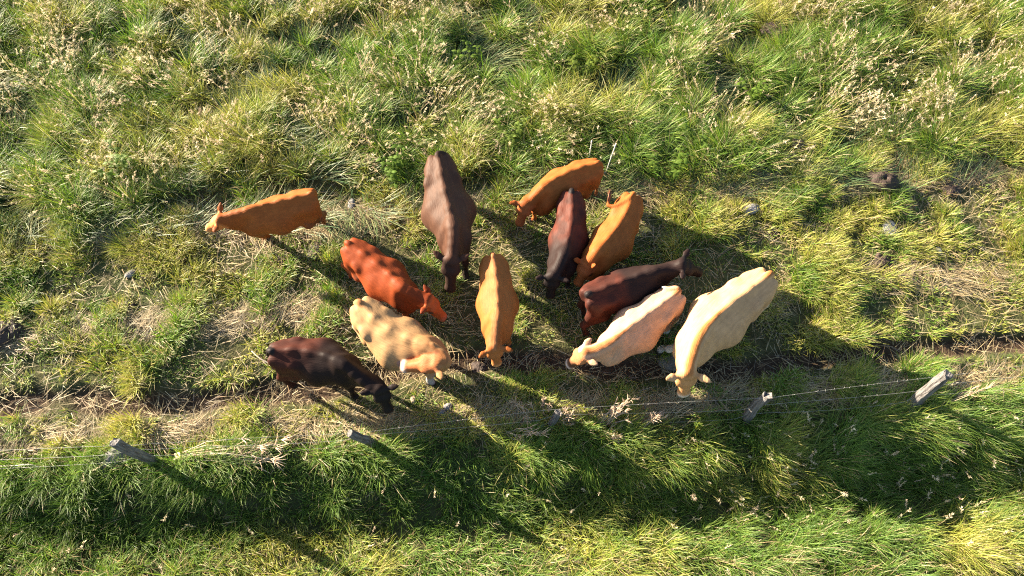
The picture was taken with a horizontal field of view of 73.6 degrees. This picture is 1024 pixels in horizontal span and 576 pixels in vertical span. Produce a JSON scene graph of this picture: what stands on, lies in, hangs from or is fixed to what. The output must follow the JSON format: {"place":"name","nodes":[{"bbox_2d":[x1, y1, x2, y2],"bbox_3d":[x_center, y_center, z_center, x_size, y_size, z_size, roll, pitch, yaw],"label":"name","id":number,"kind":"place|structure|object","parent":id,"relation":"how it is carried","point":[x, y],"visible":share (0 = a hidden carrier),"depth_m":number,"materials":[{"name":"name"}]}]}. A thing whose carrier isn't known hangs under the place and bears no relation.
{"place":"outdoors","nodes":[
{"label":"outdoors","id":0,"kind":"place"},
{"bbox_2d":[0,0,1023,575],"bbox_3d":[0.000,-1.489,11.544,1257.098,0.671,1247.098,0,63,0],"label":"ground","id":1,"kind":"structure","parent":0,"point":[302,276],"depth_m":10.36,"materials":[{"name":"green plant"}]},
{"bbox_2d":[0,321,19,351],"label":"dung heap","id":2,"kind":"object","parent":1,"relation":"on","point":[5,337],"visible":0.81,"depth_m":10.28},
{"bbox_2d":[4,316,25,340],"bbox_3d":[-7.585,0.638,10.426,0.355,0.261,0.430,-18,65,-9],"label":"dung heap","id":3,"kind":"object","parent":1,"relation":"on","point":[13,327],"visible":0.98,"depth_m":10.35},
{"bbox_2d":[3,464,46,470],"bbox_3d":[-6.846,2.464,9.437,0.886,0.099,0.078,3,63,2],"label":"stick","id":4,"kind":"object","parent":1,"relation":"on","point":[22,465],"visible":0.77,"depth_m":9.41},
{"bbox_2d":[89,456,109,472],"bbox_3d":[-5.707,2.443,9.499,0.364,0.171,0.252,0,63,0],"label":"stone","id":5,"kind":"object","parent":1,"relation":"on","point":[99,464],"visible":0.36,"depth_m":9.43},
{"bbox_2d":[92,139,137,183],"bbox_3d":[-6.604,-2.014,11.361,0.625,0.697,0.574,-40,70,-18],"label":"leafy weed","id":6,"kind":"object","parent":1,"relation":"on","point":[123,163],"visible":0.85,"depth_m":11.25,"materials":[{"name":"green plant"}]},
{"bbox_2d":[102,447,129,468],"bbox_3d":[-5.462,2.340,9.471,0.288,0.270,0.398,35,69,16],"label":"stone","id":7,"kind":"object","parent":1,"relation":"on","point":[115,459],"visible":0.57,"depth_m":9.37,"materials":[{"name":"grey stone"}]},
{"bbox_2d":[115,300,135,314],"bbox_3d":[-6.024,0.311,10.654,0.356,0.111,0.273,0,63,0],"label":"dung heap","id":8,"kind":"object","parent":1,"relation":"on","point":[129,305],"visible":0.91,"depth_m":10.63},
{"bbox_2d":[124,270,135,278],"bbox_3d":[-6.085,-0.227,10.900,0.168,0.068,0.156,0,63,0],"label":"stone","id":9,"kind":"object","parent":1,"relation":"on","point":[128,275],"visible":1,"depth_m":10.87,"materials":[{"name":"white stone"}]},
{"bbox_2d":[174,430,294,473],"bbox_3d":[-3.848,2.260,9.422,1.716,0.572,0.567,0,63,0],"label":"dead weed","id":10,"kind":"object","parent":1,"relation":"on","point":[262,448],"visible":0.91,"depth_m":9.38,"materials":[{"name":"plant"}]},
{"bbox_2d":[251,351,267,363],"bbox_3d":[-3.729,1.044,10.162,0.390,0.041,0.042,30,67,14],"label":"stick","id":11,"kind":"object","parent":1,"relation":"on","point":[259,357],"visible":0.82,"depth_m":10.15,"materials":[{"name":"beige wood"}]},
{"bbox_2d":[205,188,326,241],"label":"cow","id":12,"kind":"object","parent":1,"relation":"on","point":[287,213],"visible":0.99,"depth_m":10.32},
{"bbox_2d":[274,250,290,264],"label":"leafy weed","id":13,"kind":"object","parent":1,"relation":"on","point":[280,258],"visible":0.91,"depth_m":11.02,"materials":[{"name":"green plant"}]},
{"bbox_2d":[307,241,324,260],"bbox_3d":[-3.175,-0.594,11.092,0.301,0.133,0.392,0,63,0],"label":"dung heap","id":14,"kind":"object","parent":1,"relation":"on","point":[318,245],"visible":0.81,"depth_m":11.04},
{"bbox_2d":[266,336,398,413],"bbox_3d":[-2.474,1.154,9.615,2.062,1.132,0.728,16,65,8],"label":"cow","id":15,"kind":"object","parent":1,"relation":"on","point":[321,362],"visible":1,"depth_m":9.19},
{"bbox_2d":[325,290,342,304],"bbox_3d":[-2.786,0.149,10.697,0.282,0.103,0.296,24,66,11],"label":"dung heap","id":16,"kind":"object","parent":1,"relation":"on","point":[331,297],"visible":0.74,"depth_m":10.66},
{"bbox_2d":[348,198,354,209],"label":"stone","id":17,"kind":"object","parent":1,"relation":"on","point":[351,200],"visible":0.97,"depth_m":11.45,"materials":[{"name":"grey stone"}]},
{"bbox_2d":[340,238,446,321],"bbox_3d":[-1.790,0.011,10.184,0.683,1.137,1.892,-39,70,-17],"label":"cow","id":18,"kind":"object","parent":1,"relation":"on","point":[377,273],"visible":0.98,"depth_m":9.80},
{"bbox_2d":[376,145,411,188],"bbox_3d":[-1.871,-2.010,11.456,0.646,0.633,0.490,-40,70,-18],"label":"leafy weed","id":19,"kind":"object","parent":1,"relation":"on","point":[392,173],"visible":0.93,"depth_m":11.39,"materials":[{"name":"green plant"}]},
{"bbox_2d":[350,296,451,386],"bbox_3d":[-1.620,0.833,9.717,1.880,1.252,0.815,21,65,10],"label":"cow","id":20,"kind":"object","parent":1,"relation":"on","point":[391,339],"visible":1,"depth_m":9.26},
{"bbox_2d":[443,403,451,410],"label":"stone","id":21,"kind":"object","parent":1,"relation":"on","point":[446,406],"visible":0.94,"depth_m":9.87,"materials":[{"name":"grey stone"}]},
{"bbox_2d":[421,151,476,292],"bbox_3d":[-0.970,-0.938,10.578,0.851,1.298,2.193,0,63,0],"label":"cow","id":22,"kind":"object","parent":1,"relation":"on","point":[448,212],"visible":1,"depth_m":10.16},
{"bbox_2d":[452,40,483,71],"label":"leafy weed","id":23,"kind":"object","parent":1,"relation":"on","point":[472,56],"visible":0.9,"depth_m":12.65,"materials":[{"name":"green plant"}]},
{"bbox_2d":[471,361,487,372],"bbox_3d":[-0.491,1.210,10.276,0.266,0.136,0.246,0,63,0],"label":"stone","id":24,"kind":"object","parent":1,"relation":"on","point":[477,366],"visible":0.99,"depth_m":10.24,"materials":[{"name":"grey stone"}]},
{"bbox_2d":[476,252,518,366],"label":"cow","id":25,"kind":"object","parent":1,"relation":"on","point":[497,304],"visible":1,"depth_m":9.62},
{"bbox_2d":[492,117,529,155],"bbox_3d":[0.035,-2.604,11.750,0.669,0.540,0.617,-12,64,-6],"label":"leafy weed","id":26,"kind":"object","parent":1,"relation":"on","point":[514,136],"visible":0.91,"depth_m":11.69,"materials":[{"name":"green plant"}]},
{"bbox_2d":[0,0,1023,236],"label":"tall grass","id":27,"kind":"structure","parent":1,"relation":"on","point":[784,49],"depth_m":12.30,"materials":[{"name":"green plant"}]},
{"bbox_2d":[760,21,789,37],"bbox_3d":[5.011,-4.874,12.961,0.578,0.232,0.442,27,66,13],"label":"dung heap","id":28,"kind":"object","parent":27,"relation":"on","point":[770,25],"visible":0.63,"depth_m":12.89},
{"bbox_2d":[0,131,1023,476],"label":"short grass","id":29,"kind":"structure","parent":1,"relation":"on","point":[136,363],"depth_m":10.75,"materials":[{"name":"green plant"}]},
{"bbox_2d":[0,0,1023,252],"bbox_3d":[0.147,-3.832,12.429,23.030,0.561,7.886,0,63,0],"label":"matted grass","id":30,"kind":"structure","parent":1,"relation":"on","point":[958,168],"depth_m":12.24,"materials":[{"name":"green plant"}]},
{"bbox_2d":[789,138,805,149],"bbox_3d":[4.921,-2.473,11.782,0.302,0.110,0.242,0,63,0],"label":"dung heap","id":31,"kind":"object","parent":30,"relation":"on","point":[802,145],"visible":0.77,"depth_m":11.74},
{"bbox_2d":[0,0,1023,575],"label":"seed heads","id":32,"kind":"object","parent":1,"relation":"on","point":[800,12],"visible":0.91,"depth_m":12.09,"materials":[{"name":"beige plant"}]},
{"bbox_2d":[0,365,1023,468],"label":"wire fence","id":33,"kind":"object","parent":1,"relation":"on","point":[921,395],"visible":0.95,"depth_m":9.23,"materials":[{"name":"grey wood"}]},
{"bbox_2d":[0,105,1023,475],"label":"straw","id":34,"kind":"object","parent":1,"relation":"on","point":[378,427],"visible":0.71,"depth_m":10.42,"materials":[{"name":"beige plant"}]},
{"bbox_2d":[502,432,532,444],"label":"dead weed","id":35,"kind":"object","parent":1,"relation":"on","point":[519,437],"visible":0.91,"depth_m":9.50,"materials":[{"name":"plant"}]},
{"bbox_2d":[509,397,537,423],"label":"dead weed","id":36,"kind":"object","parent":1,"relation":"on","point":[526,417],"visible":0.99,"depth_m":9.48,"materials":[{"name":"plant"}]},
{"bbox_2d":[513,424,549,437],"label":"dead weed","id":37,"kind":"object","parent":1,"relation":"on","point":[529,433],"visible":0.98,"depth_m":9.36,"materials":[{"name":"plant"}]},
{"bbox_2d":[540,396,552,415],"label":"dead weed","id":38,"kind":"object","parent":1,"relation":"on","point":[542,404],"visible":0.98,"depth_m":9.60,"materials":[{"name":"plant"}]},
{"bbox_2d":[510,158,603,226],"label":"cow","id":39,"kind":"object","parent":1,"relation":"on","point":[582,176],"visible":0.96,"depth_m":10.55},
{"bbox_2d":[535,188,589,298],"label":"cow","id":40,"kind":"object","parent":1,"relation":"on","point":[568,240],"visible":0.95,"depth_m":10.09},
{"bbox_2d":[561,406,574,426],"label":"dead weed","id":41,"kind":"object","parent":1,"relation":"on","point":[568,416],"visible":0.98,"depth_m":9.46,"materials":[{"name":"plant"}]},
{"bbox_2d":[566,54,598,78],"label":"leafy weed","id":42,"kind":"object","parent":1,"relation":"on","point":[585,68],"visible":0.85,"depth_m":12.52,"materials":[{"name":"green plant"}]},
{"bbox_2d":[573,189,643,286],"bbox_3d":[1.493,-0.620,10.498,0.690,1.142,1.601,23,66,11],"label":"cow","id":43,"kind":"object","parent":1,"relation":"on","point":[612,238],"visible":0.97,"depth_m":10.11},
{"bbox_2d":[604,144,615,172],"bbox_3d":[1.565,-2.101,11.344,0.202,0.986,0.045,8,64,4],"label":"fence stake","id":44,"kind":"object","parent":1,"relation":"on","point":[610,158],"visible":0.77,"depth_m":11.21,"materials":[{"name":"white plastic"}]},
{"bbox_2d":[599,423,624,442],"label":"dead weed","id":45,"kind":"object","parent":1,"relation":"on","point":[616,437],"visible":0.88,"depth_m":9.53,"materials":[{"name":"plant"}]},
{"bbox_2d":[599,395,640,429],"bbox_3d":[1.478,1.732,9.546,0.578,0.719,0.378,0,63,0],"label":"dead weed","id":46,"kind":"object","parent":1,"relation":"on","point":[618,410],"visible":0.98,"depth_m":9.46,"materials":[{"name":"plant"}]},
{"bbox_2d":[565,285,685,368],"bbox_3d":[1.622,0.716,9.820,1.954,1.159,0.711,-24,66,-11],"label":"cow","id":47,"kind":"object","parent":1,"relation":"on","point":[645,323],"visible":1,"depth_m":9.43},
{"bbox_2d":[577,249,702,336],"bbox_3d":[1.863,0.053,10.101,1.889,1.253,0.694,-10,64,-5],"label":"cow","id":48,"kind":"object","parent":1,"relation":"on","point":[605,298],"visible":0.91,"depth_m":9.66},
{"bbox_2d":[639,410,667,429],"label":"dead weed","id":49,"kind":"object","parent":1,"relation":"on","point":[655,416],"visible":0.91,"depth_m":9.52,"materials":[{"name":"plant"}]},
{"bbox_2d":[657,354,676,371],"bbox_3d":[2.458,1.092,10.305,0.541,0.081,0.361,0,63,0],"label":"stone","id":50,"kind":"object","parent":1,"relation":"on","point":[670,365],"visible":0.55,"depth_m":10.25,"materials":[{"name":"grey stone"}]},
{"bbox_2d":[646,148,693,182],"bbox_3d":[2.644,-2.054,11.490,0.522,0.596,0.700,39,70,18],"label":"leafy weed","id":51,"kind":"object","parent":1,"relation":"on","point":[673,172],"visible":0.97,"depth_m":11.45,"materials":[{"name":"green plant"}]},
{"bbox_2d":[679,119,713,155],"bbox_3d":[3.221,-2.611,11.815,0.438,0.485,0.761,-35,68,-16],"label":"leafy weed","id":52,"kind":"object","parent":1,"relation":"on","point":[686,130],"visible":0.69,"depth_m":11.71,"materials":[{"name":"green plant"}]},
{"bbox_2d":[656,267,777,397],"bbox_3d":[2.786,0.633,9.763,0.911,1.352,2.350,37,69,17],"label":"cow","id":53,"kind":"object","parent":1,"relation":"on","point":[727,314],"visible":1,"depth_m":9.31},
{"bbox_2d":[743,204,759,214],"bbox_3d":[3.994,-1.313,11.417,0.332,0.125,0.196,-31,67,-14],"label":"stone","id":54,"kind":"object","parent":1,"relation":"on","point":[753,209],"visible":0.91,"depth_m":11.37,"materials":[{"name":"grey stone"}]},
{"bbox_2d":[734,76,771,103],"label":"leafy weed","id":55,"kind":"object","parent":1,"relation":"on","point":[755,90],"visible":0.92,"depth_m":12.24,"materials":[{"name":"green plant"}]},
{"bbox_2d":[768,226,780,236],"bbox_3d":[4.328,-0.935,11.271,0.186,0.078,0.242,25,66,12],"label":"dung heap","id":56,"kind":"object","parent":1,"relation":"on","point":[776,231],"visible":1,"depth_m":11.24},
{"bbox_2d":[872,252,891,268],"bbox_3d":[5.949,-0.426,11.004,0.286,0.151,0.341,36,69,17],"label":"rock","id":57,"kind":"object","parent":1,"relation":"on","point":[879,257],"visible":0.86,"depth_m":10.95,"materials":[{"name":"beige stone"}]},
{"bbox_2d":[863,170,901,195],"bbox_3d":[6.272,-1.777,11.620,0.623,0.463,0.480,0,63,0],"label":"molehill","id":58,"kind":"object","parent":1,"relation":"on","point":[886,179],"visible":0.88,"depth_m":11.47,"materials":[{"name":"brown soil"}]},
{"bbox_2d":[882,220,898,236],"bbox_3d":[6.228,-0.949,11.253,0.248,0.078,0.391,0,63,0],"label":"stone","id":59,"kind":"object","parent":1,"relation":"on","point":[892,223],"visible":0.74,"depth_m":11.25,"materials":[{"name":"grey stone"}]},
{"bbox_2d":[940,181,959,196],"bbox_3d":[7.425,-1.671,11.609,0.288,0.145,0.326,-30,67,-14],"label":"molehill","id":60,"kind":"object","parent":1,"relation":"on","point":[953,188],"visible":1,"depth_m":11.55,"materials":[{"name":"brown soil"}]},
{"bbox_2d":[943,381,997,404],"bbox_3d":[6.449,1.545,9.743,0.864,0.538,0.170,-22,65,-11],"label":"dead weed","id":61,"kind":"object","parent":1,"relation":"on","point":[974,392],"visible":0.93,"depth_m":9.68,"materials":[{"name":"plant"}]},
{"bbox_2d":[0,364,1023,575],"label":"verge grass","id":62,"kind":"structure","parent":0,"point":[988,477],"depth_m":9.39,"materials":[{"name":"green plant"}]}
]}

